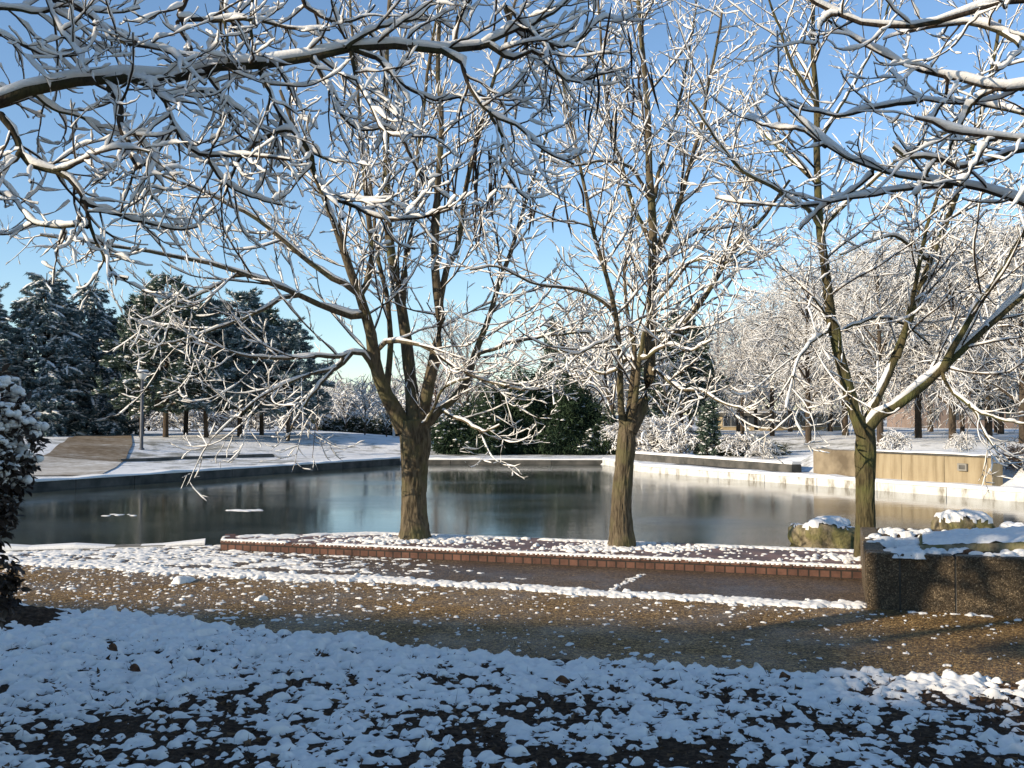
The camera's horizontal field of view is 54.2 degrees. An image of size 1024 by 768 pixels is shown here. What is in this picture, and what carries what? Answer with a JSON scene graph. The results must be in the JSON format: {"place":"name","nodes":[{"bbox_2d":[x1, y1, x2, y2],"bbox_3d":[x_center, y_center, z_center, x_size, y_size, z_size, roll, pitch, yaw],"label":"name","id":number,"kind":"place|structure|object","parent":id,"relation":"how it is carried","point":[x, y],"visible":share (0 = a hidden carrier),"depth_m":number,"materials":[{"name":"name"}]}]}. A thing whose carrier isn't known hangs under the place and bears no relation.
{"place":"outdoors","nodes":[
{"label":"outdoors","id":0,"kind":"place"},
{"bbox_2d":[43,434,131,461],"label":"ramp path","id":1,"kind":"structure","parent":0,"point":[101,447],"depth_m":39.91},
{"bbox_2d":[102,509,263,515],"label":"ice patch","id":2,"kind":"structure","parent":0,"point":[247,510],"depth_m":20.02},
{"bbox_2d":[6,544,864,601],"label":"paving","id":3,"kind":"structure","parent":0,"point":[790,588],"depth_m":10.15,"materials":[{"name":"brick"}]},
{"bbox_2d":[860,527,1023,616],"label":"planter","id":4,"kind":"object","parent":3,"relation":"on","point":[964,582],"visible":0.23,"depth_m":8.31,"materials":[{"name":"concrete"}]},
{"bbox_2d":[862,527,1023,558],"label":"planter snow","id":5,"kind":"structure","parent":4,"relation":"on","point":[907,546],"depth_m":8.73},
{"bbox_2d":[919,526,1023,551],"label":"stone slab","id":6,"kind":"structure","parent":4,"relation":"on","point":[999,539],"depth_m":8.75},
{"bbox_2d":[0,464,1023,548],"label":"pond water","id":7,"kind":"structure","parent":0,"point":[566,501],"depth_m":21.05,"materials":[{"name":"liquid"}]},
{"bbox_2d":[787,516,854,548],"bbox_3d":[4.538,2.358,14.518,0.943,0.870,0.828,0,-2,0],"label":"boulder","id":8,"kind":"object","parent":7,"relation":"in","point":[827,532],"visible":0.64,"depth_m":14.20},
{"bbox_2d":[930,509,995,529],"bbox_3d":[6.122,2.095,13.538,0.791,0.823,0.713,0,-2,0],"label":"boulder","id":9,"kind":"object","parent":7,"relation":"in","point":[948,519],"visible":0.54,"depth_m":13.29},
{"bbox_2d":[999,521,1023,527],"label":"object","id":10,"kind":"object","parent":7,"relation":"on","point":[1005,524],"visible":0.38,"depth_m":13.12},
{"bbox_2d":[0,563,1023,682],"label":"gravel path","id":11,"kind":"structure","parent":0,"point":[979,647],"depth_m":7.88,"materials":[{"name":"gravel"}]},
{"bbox_2d":[0,545,1022,671],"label":"snow patches","id":12,"kind":"object","parent":11,"relation":"on","point":[156,568],"visible":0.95,"depth_m":9.96,"materials":[{"name":"snow"}]},
{"bbox_2d":[0,612,1023,767],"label":"soil bed","id":13,"kind":"object","parent":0,"point":[692,758],"visible":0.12,"depth_m":5.07,"materials":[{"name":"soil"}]},
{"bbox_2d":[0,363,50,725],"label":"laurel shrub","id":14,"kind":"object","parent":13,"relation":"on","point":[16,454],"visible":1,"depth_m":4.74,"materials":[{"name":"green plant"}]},
{"bbox_2d":[0,602,71,629],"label":"soil mound","id":15,"kind":"object","parent":13,"relation":"on","point":[33,616],"visible":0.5,"depth_m":7.80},
{"bbox_2d":[0,0,660,309],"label":"overhanging tree","id":16,"kind":"object","parent":13,"relation":"on","point":[210,63],"visible":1,"depth_m":5.24,"materials":[{"name":"white plant"}]},
{"bbox_2d":[0,603,1023,767],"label":"snow cover","id":17,"kind":"object","parent":13,"relation":"on","point":[172,634],"visible":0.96,"depth_m":5.74,"materials":[{"name":"snow"}]},
{"bbox_2d":[10,634,1016,767],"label":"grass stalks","id":18,"kind":"object","parent":13,"relation":"on","point":[547,707],"depth_m":5.45,"materials":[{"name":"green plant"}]},
{"bbox_2d":[0,0,1023,414],"label":"sky","id":19,"kind":"structure","parent":0,"point":[830,80],"materials":[{"name":"blue"}]},
{"bbox_2d":[18,415,1023,486],"bbox_3d":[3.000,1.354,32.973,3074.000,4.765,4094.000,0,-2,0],"label":"ground","id":20,"kind":"structure","parent":0,"point":[156,444],"depth_m":46.70,"materials":[{"name":"snow"}]},
{"bbox_2d":[0,282,59,436],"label":"cedar tree","id":21,"kind":"object","parent":20,"relation":"on","point":[6,341],"visible":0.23,"depth_m":50.06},
{"bbox_2d":[0,267,112,436],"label":"cedar tree","id":22,"kind":"object","parent":20,"relation":"on","point":[61,350],"visible":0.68,"depth_m":51.26,"materials":[{"name":"plant"}]},
{"bbox_2d":[30,456,120,474],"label":"sanded snow","id":23,"kind":"structure","parent":20,"relation":"on","point":[57,466],"depth_m":33.16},
{"bbox_2d":[38,274,144,434],"bbox_3d":[-23.270,-0.761,54.630,7.003,10.952,7.278,2,-3,-40],"label":"cedar tree","id":24,"kind":"object","parent":20,"relation":"on","point":[101,322],"visible":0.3,"depth_m":54.44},
{"bbox_2d":[2,538,205,551],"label":"pond kerb","id":25,"kind":"structure","parent":20,"relation":"on","point":[83,546],"depth_m":12.37,"materials":[{"name":"concrete"}]},
{"bbox_2d":[91,293,173,433],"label":"pine tree","id":26,"kind":"object","parent":20,"relation":"on","point":[129,303],"visible":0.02,"depth_m":56.05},
{"bbox_2d":[135,370,149,449],"bbox_3d":[-15.355,1.112,41.487,0.600,3.417,0.585,0,-2,0],"label":"lamp post","id":27,"kind":"object","parent":20,"relation":"on","point":[142,376],"visible":0.82,"depth_m":41.42,"materials":[{"name":"metal"}]},
{"bbox_2d":[126,409,182,430],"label":"snowy shrub","id":28,"kind":"object","parent":20,"relation":"on","point":[148,425],"visible":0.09,"depth_m":69.97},
{"bbox_2d":[89,268,229,436],"bbox_3d":[-17.075,-1.460,48.959,6.280,8.500,6.582,-2,-3,38],"label":"pine tree","id":29,"kind":"object","parent":20,"relation":"on","point":[133,383],"visible":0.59,"depth_m":48.17,"materials":[{"name":"plant"}]},
{"bbox_2d":[136,295,219,434],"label":"pine tree","id":30,"kind":"object","parent":20,"relation":"on","point":[185,424],"visible":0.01,"depth_m":54.83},
{"bbox_2d":[147,409,228,431],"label":"snowy shrub","id":31,"kind":"object","parent":20,"relation":"on","point":[177,419],"visible":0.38,"depth_m":69.39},
{"bbox_2d":[118,454,274,461],"bbox_3d":[-12.305,3.086,39.518,0.367,0.473,7.336,-1,-3,35],"label":"lawn edging","id":32,"kind":"object","parent":20,"relation":"on","point":[197,457],"visible":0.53,"depth_m":39.29,"materials":[{"name":"concrete"}]},
{"bbox_2d":[0,457,400,493],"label":"pond kerb","id":33,"kind":"structure","parent":20,"relation":"on","point":[90,480],"depth_m":30.59,"materials":[{"name":"concrete"}]},
{"bbox_2d":[151,295,259,437],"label":"pine tree","id":34,"kind":"object","parent":20,"relation":"on","point":[228,373],"visible":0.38,"depth_m":49.38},
{"bbox_2d":[173,409,252,431],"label":"snowy shrub","id":35,"kind":"object","parent":20,"relation":"on","point":[232,412],"visible":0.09,"depth_m":72.47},
{"bbox_2d":[195,287,295,436],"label":"pine tree","id":36,"kind":"object","parent":20,"relation":"on","point":[247,301],"visible":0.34,"depth_m":51.53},
{"bbox_2d":[219,410,286,431],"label":"snowy shrub","id":37,"kind":"object","parent":20,"relation":"on","point":[254,420],"visible":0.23,"depth_m":70.62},
{"bbox_2d":[215,306,308,434],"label":"pine tree","id":38,"kind":"object","parent":20,"relation":"on","point":[273,320],"visible":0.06,"depth_m":55.81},
{"bbox_2d":[240,315,335,440],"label":"pine tree","id":39,"kind":"object","parent":20,"relation":"on","point":[299,336],"visible":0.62,"depth_m":50.49,"materials":[{"name":"plant"}]},
{"bbox_2d":[258,404,331,430],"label":"snowy shrub","id":40,"kind":"object","parent":20,"relation":"on","point":[296,424],"visible":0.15,"depth_m":73.64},
{"bbox_2d":[283,391,358,424],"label":"snowy shrub","id":41,"kind":"object","parent":20,"relation":"on","point":[333,412],"visible":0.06,"depth_m":83.31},
{"bbox_2d":[313,385,338,430],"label":"bare tree","id":42,"kind":"object","parent":20,"relation":"on","point":[322,408],"visible":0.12,"depth_m":69.85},
{"bbox_2d":[321,373,354,392],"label":"bare tree","id":43,"kind":"object","parent":20,"relation":"on","point":[333,390],"visible":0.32,"depth_m":100.16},
{"bbox_2d":[326,384,367,431],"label":"bare tree","id":44,"kind":"object","parent":20,"relation":"on","point":[342,411],"visible":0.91,"depth_m":73.90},
{"bbox_2d":[318,411,388,434],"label":"hedge","id":45,"kind":"object","parent":20,"relation":"on","point":[354,425],"visible":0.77,"depth_m":75.33,"materials":[{"name":"green plant"}]},
{"bbox_2d":[329,388,384,416],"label":"snowy shrub","id":46,"kind":"object","parent":20,"relation":"on","point":[355,398],"visible":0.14,"depth_m":86.31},
{"bbox_2d":[337,373,384,434],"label":"bare tree","id":47,"kind":"object","parent":20,"relation":"on","point":[364,401],"visible":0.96,"depth_m":59.93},
{"bbox_2d":[354,392,405,427],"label":"snowy shrub","id":48,"kind":"object","parent":20,"relation":"on","point":[403,403],"visible":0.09,"depth_m":85.12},
{"bbox_2d":[366,411,399,436],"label":"hedge","id":49,"kind":"object","parent":20,"relation":"on","point":[390,430],"visible":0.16,"depth_m":77.20,"materials":[{"name":"green plant"}]},
{"bbox_2d":[368,384,403,436],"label":"bare tree","id":50,"kind":"object","parent":20,"relation":"on","point":[385,419],"visible":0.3,"depth_m":62.85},
{"bbox_2d":[384,365,404,396],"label":"bare tree","id":51,"kind":"object","parent":20,"relation":"on","point":[396,390],"visible":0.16,"depth_m":101.71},
{"bbox_2d":[397,394,464,424],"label":"snowy shrub","id":52,"kind":"object","parent":20,"relation":"on","point":[443,414],"visible":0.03,"depth_m":87.76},
{"bbox_2d":[395,301,479,425],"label":"bare tree","id":53,"kind":"object","parent":20,"relation":"on","point":[437,383],"visible":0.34,"depth_m":65.89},
{"bbox_2d":[434,367,478,419],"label":"bare tree","id":54,"kind":"object","parent":20,"relation":"on","point":[444,394],"visible":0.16,"depth_m":97.61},
{"bbox_2d":[438,302,507,407],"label":"bare tree","id":55,"kind":"object","parent":20,"relation":"on","point":[466,353],"visible":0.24,"depth_m":69.93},
{"bbox_2d":[430,394,538,455],"bbox_3d":[-1.378,2.126,47.294,5.723,3.390,5.038,0,-2,0],"label":"evergreen bush","id":56,"kind":"object","parent":20,"relation":"on","point":[451,436],"visible":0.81,"depth_m":46.23,"materials":[{"name":"green plant"}]},
{"bbox_2d":[92,369,886,425],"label":"wood","id":57,"kind":"object","parent":20,"relation":"on","point":[462,398],"visible":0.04,"depth_m":137.63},
{"bbox_2d":[400,457,601,463],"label":"pond kerb","id":58,"kind":"structure","parent":20,"relation":"on","point":[444,460],"depth_m":41.06,"materials":[{"name":"concrete"}]},
{"bbox_2d":[467,359,577,454],"bbox_3d":[0.556,1.273,48.727,6.037,5.124,5.397,0,-2,0],"label":"evergreen bush","id":59,"kind":"object","parent":20,"relation":"on","point":[515,419],"visible":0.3,"depth_m":47.90,"materials":[{"name":"green plant"}]},
{"bbox_2d":[220,534,861,578],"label":"brick platform","id":60,"kind":"structure","parent":20,"relation":"on","point":[313,547],"depth_m":11.19,"materials":[{"name":"brick"}]},
{"bbox_2d":[0,0,616,539],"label":"catalpa tree","id":61,"kind":"object","parent":60,"relation":"on","point":[414,422],"visible":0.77,"depth_m":12.20,"materials":[{"name":"brown plant"}]},
{"bbox_2d":[221,531,861,567],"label":"platform snow","id":62,"kind":"structure","parent":60,"relation":"on","point":[382,539],"depth_m":11.58,"materials":[{"name":"snow"}]},
{"bbox_2d":[421,0,837,546],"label":"catalpa tree","id":63,"kind":"object","parent":60,"relation":"on","point":[631,417],"visible":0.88,"depth_m":11.55,"materials":[{"name":"brown plant"}]},
{"bbox_2d":[638,0,1023,556],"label":"catalpa tree","id":64,"kind":"object","parent":60,"relation":"on","point":[868,421],"visible":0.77,"depth_m":10.83,"materials":[{"name":"brown plant"}]},
{"bbox_2d":[535,316,576,393],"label":"pine tree","id":65,"kind":"object","parent":20,"relation":"on","point":[550,366],"visible":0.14,"depth_m":65.66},
{"bbox_2d":[513,370,618,454],"bbox_3d":[2.666,1.649,47.894,5.630,4.515,5.058,0,-2,0],"label":"evergreen bush","id":66,"kind":"object","parent":20,"relation":"on","point":[584,409],"visible":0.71,"depth_m":46.86,"materials":[{"name":"green plant"}]},
{"bbox_2d":[528,326,627,415],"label":"bare tree","id":67,"kind":"object","parent":20,"relation":"on","point":[601,369],"visible":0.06,"depth_m":78.00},
{"bbox_2d":[559,423,616,454],"bbox_3d":[3.767,2.855,46.937,3.568,2.126,3.746,0,-2,0],"label":"evergreen bush","id":68,"kind":"object","parent":20,"relation":"on","point":[588,443],"visible":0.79,"depth_m":45.97,"materials":[{"name":"green plant"}]},
{"bbox_2d":[526,274,669,403],"bbox_3d":[4.309,-1.311,58.122,7.557,10.274,7.354,2,-3,-44],"label":"bare tree","id":69,"kind":"object","parent":20,"relation":"on","point":[561,307],"visible":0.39,"depth_m":57.81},
{"bbox_2d":[556,308,677,423],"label":"bare tree","id":70,"kind":"object","parent":20,"relation":"on","point":[605,393],"visible":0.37,"depth_m":53.92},
{"bbox_2d":[588,320,650,415],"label":"bare tree","id":71,"kind":"object","parent":20,"relation":"on","point":[610,375],"visible":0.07,"depth_m":80.03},
{"bbox_2d":[597,422,662,453],"bbox_3d":[5.322,2.558,46.357,3.044,1.962,2.840,-2,-3,37],"label":"snowy shrub","id":72,"kind":"object","parent":20,"relation":"on","point":[614,428],"visible":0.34,"depth_m":45.81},
{"bbox_2d":[627,328,683,418],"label":"pine tree","id":73,"kind":"object","parent":20,"relation":"on","point":[651,401],"visible":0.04,"depth_m":69.57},
{"bbox_2d":[606,305,709,426],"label":"bare tree","id":74,"kind":"object","parent":20,"relation":"on","point":[630,366],"visible":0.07,"depth_m":81.79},
{"bbox_2d":[636,412,690,453],"bbox_3d":[6.597,2.430,45.809,3.791,2.281,3.537,0,-2,-13],"label":"snowy shrub","id":75,"kind":"object","parent":20,"relation":"on","point":[651,427],"visible":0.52,"depth_m":45.04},
{"bbox_2d":[623,348,710,418],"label":"bare tree","id":76,"kind":"object","parent":20,"relation":"on","point":[666,392],"visible":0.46,"depth_m":60.00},
{"bbox_2d":[649,420,710,454],"bbox_3d":[7.621,2.559,45.027,2.658,1.845,2.479,1,-2,-23],"label":"snowy shrub","id":77,"kind":"object","parent":20,"relation":"on","point":[690,437],"visible":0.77,"depth_m":44.59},
{"bbox_2d":[638,308,729,423],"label":"pine tree","id":78,"kind":"object","parent":20,"relation":"on","point":[690,370],"visible":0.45,"depth_m":63.45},
{"bbox_2d":[673,331,733,432],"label":"bare tree","id":79,"kind":"object","parent":20,"relation":"on","point":[709,351],"visible":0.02,"depth_m":77.84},
{"bbox_2d":[688,398,723,455],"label":"conifer","id":80,"kind":"object","parent":20,"relation":"on","point":[707,432],"visible":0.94,"depth_m":44.16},
{"bbox_2d":[634,451,801,471],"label":"terrace wall","id":81,"kind":"structure","parent":20,"relation":"on","point":[762,464],"depth_m":33.88,"materials":[{"name":"concrete"}]},
{"bbox_2d":[697,309,745,429],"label":"bare tree","id":82,"kind":"object","parent":20,"relation":"on","point":[716,352],"visible":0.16,"depth_m":81.95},
{"bbox_2d":[705,431,761,456],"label":"snowy shrub","id":83,"kind":"object","parent":20,"relation":"on","point":[735,445],"visible":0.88,"depth_m":43.63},
{"bbox_2d":[706,292,767,431],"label":"bare tree","id":84,"kind":"object","parent":20,"relation":"on","point":[737,423],"visible":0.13,"depth_m":83.86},
{"bbox_2d":[702,317,793,433],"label":"bare tree","id":85,"kind":"object","parent":20,"relation":"on","point":[733,374],"visible":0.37,"depth_m":69.93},
{"bbox_2d":[707,432,791,456],"bbox_3d":[10.456,2.880,44.334,4.048,1.597,2.339,0,-2,0],"label":"hedge","id":86,"kind":"object","parent":20,"relation":"on","point":[784,449],"visible":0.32,"depth_m":44.03,"materials":[{"name":"white plant"}]},
{"bbox_2d":[728,301,776,429],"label":"bare tree","id":87,"kind":"object","parent":20,"relation":"on","point":[755,420],"visible":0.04,"depth_m":85.87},
{"bbox_2d":[744,439,784,458],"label":"snowy shrub","id":88,"kind":"object","parent":20,"relation":"on","point":[760,451],"visible":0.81,"depth_m":41.74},
{"bbox_2d":[698,410,841,430],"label":"building","id":89,"kind":"structure","parent":20,"relation":"on","point":[749,418],"depth_m":91.88,"materials":[{"name":"concrete"}]},
{"bbox_2d":[723,416,735,426],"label":"window","id":90,"kind":"structure","parent":89,"relation":"in","point":[731,423],"depth_m":91.88,"materials":[{"name":"grey glass"}]},
{"bbox_2d":[811,410,824,426],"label":"window","id":91,"kind":"structure","parent":89,"relation":"in","point":[819,421],"depth_m":91.88,"materials":[{"name":"grey glass"}]},
{"bbox_2d":[707,276,839,435],"bbox_3d":[16.462,-1.689,61.908,8.822,10.038,9.253,0,-2,12],"label":"bare tree","id":92,"kind":"object","parent":20,"relation":"on","point":[747,321],"visible":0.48,"depth_m":61.49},
{"bbox_2d":[720,268,841,431],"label":"bare tree","id":93,"kind":"object","parent":20,"relation":"on","point":[790,420],"visible":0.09,"depth_m":84.05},
{"bbox_2d":[733,244,873,442],"bbox_3d":[15.373,-2.030,51.877,7.584,10.353,6.651,0,-2,3],"label":"bare tree","id":94,"kind":"object","parent":20,"relation":"on","point":[808,326],"visible":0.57,"depth_m":51.81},
{"bbox_2d":[602,458,1023,501],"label":"pond kerb","id":95,"kind":"structure","parent":20,"relation":"on","point":[1004,493],"depth_m":27.18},
{"bbox_2d":[770,282,899,430],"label":"bare tree","id":96,"kind":"object","parent":20,"relation":"on","point":[830,426],"depth_m":85.78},
{"bbox_2d":[772,212,938,435],"bbox_3d":[20.177,-3.679,59.984,10.335,13.991,11.359,-1,-3,35],"label":"bare tree","id":97,"kind":"object","parent":20,"relation":"on","point":[845,423],"visible":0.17,"depth_m":59.24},
{"bbox_2d":[776,219,948,432],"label":"bare tree","id":98,"kind":"object","parent":20,"relation":"on","point":[869,396],"visible":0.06,"depth_m":71.42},
{"bbox_2d":[710,0,1023,232],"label":"overhanging tree","id":99,"kind":"object","parent":20,"relation":"on","point":[907,26],"visible":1,"depth_m":6.20,"materials":[{"name":"white plant"}]},
{"bbox_2d":[774,227,1003,444],"bbox_3d":[17.327,-2.111,47.507,9.475,10.279,9.034,0,-2,-13],"label":"bare tree","id":100,"kind":"object","parent":20,"relation":"on","point":[877,360],"visible":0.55,"depth_m":46.72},
{"bbox_2d":[876,428,912,449],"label":"snowy shrub","id":101,"kind":"object","parent":20,"relation":"on","point":[890,442],"visible":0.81,"depth_m":35.82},
{"bbox_2d":[813,449,1003,485],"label":"retaining wall","id":102,"kind":"structure","parent":20,"relation":"on","point":[946,466],"depth_m":25.71,"materials":[{"name":"beige concrete"}]},
{"bbox_2d":[834,210,997,437],"bbox_3d":[22.709,-3.219,55.869,9.341,12.752,8.192,0,-2,4],"label":"bare tree","id":103,"kind":"object","parent":20,"relation":"on","point":[918,424],"visible":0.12,"depth_m":55.76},
{"bbox_2d":[831,175,1023,442],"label":"bare tree","id":104,"kind":"object","parent":20,"relation":"on","point":[952,418],"visible":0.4,"depth_m":45.57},
{"bbox_2d":[883,262,974,431],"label":"bare tree","id":105,"kind":"object","parent":20,"relation":"on","point":[930,423],"depth_m":83.76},
{"bbox_2d":[886,383,1018,428],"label":"building","id":106,"kind":"structure","parent":20,"relation":"on","point":[941,418],"depth_m":111.94,"materials":[{"name":"brick"}]},
{"bbox_2d":[887,296,1018,432],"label":"bare tree","id":107,"kind":"object","parent":20,"relation":"on","point":[962,428],"visible":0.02,"depth_m":75.81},
{"bbox_2d":[883,202,1023,437],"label":"bare tree","id":108,"kind":"object","parent":20,"relation":"on","point":[988,428],"visible":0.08,"depth_m":54.76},
{"bbox_2d":[943,431,976,451],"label":"snowy shrub","id":109,"kind":"object","parent":20,"relation":"on","point":[958,438],"visible":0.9,"depth_m":29.87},
{"bbox_2d":[912,222,1021,433],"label":"bare tree","id":110,"kind":"object","parent":20,"relation":"on","point":[1000,427],"visible":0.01,"depth_m":69.78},
{"bbox_2d":[926,201,1023,432],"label":"bare tree","id":111,"kind":"object","parent":20,"relation":"on","point":[996,355],"visible":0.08,"depth_m":52.14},
{"bbox_2d":[937,209,1023,442],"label":"bare tree","id":112,"kind":"object","parent":20,"relation":"on","point":[1012,342],"visible":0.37,"depth_m":44.07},
{"bbox_2d":[964,300,1018,432],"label":"bare tree","id":113,"kind":"object","parent":20,"relation":"on","point":[995,423],"visible":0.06,"depth_m":79.72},
{"bbox_2d":[998,437,1023,474],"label":"ivy shrub","id":114,"kind":"object","parent":20,"relation":"on","point":[1014,449],"visible":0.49,"depth_m":24.07,"materials":[{"name":"green plant"}]},
{"bbox_2d":[674,464,852,476],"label":"walkway","id":115,"kind":"structure","parent":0,"point":[735,468],"depth_m":33.26,"materials":[{"name":"snow"}]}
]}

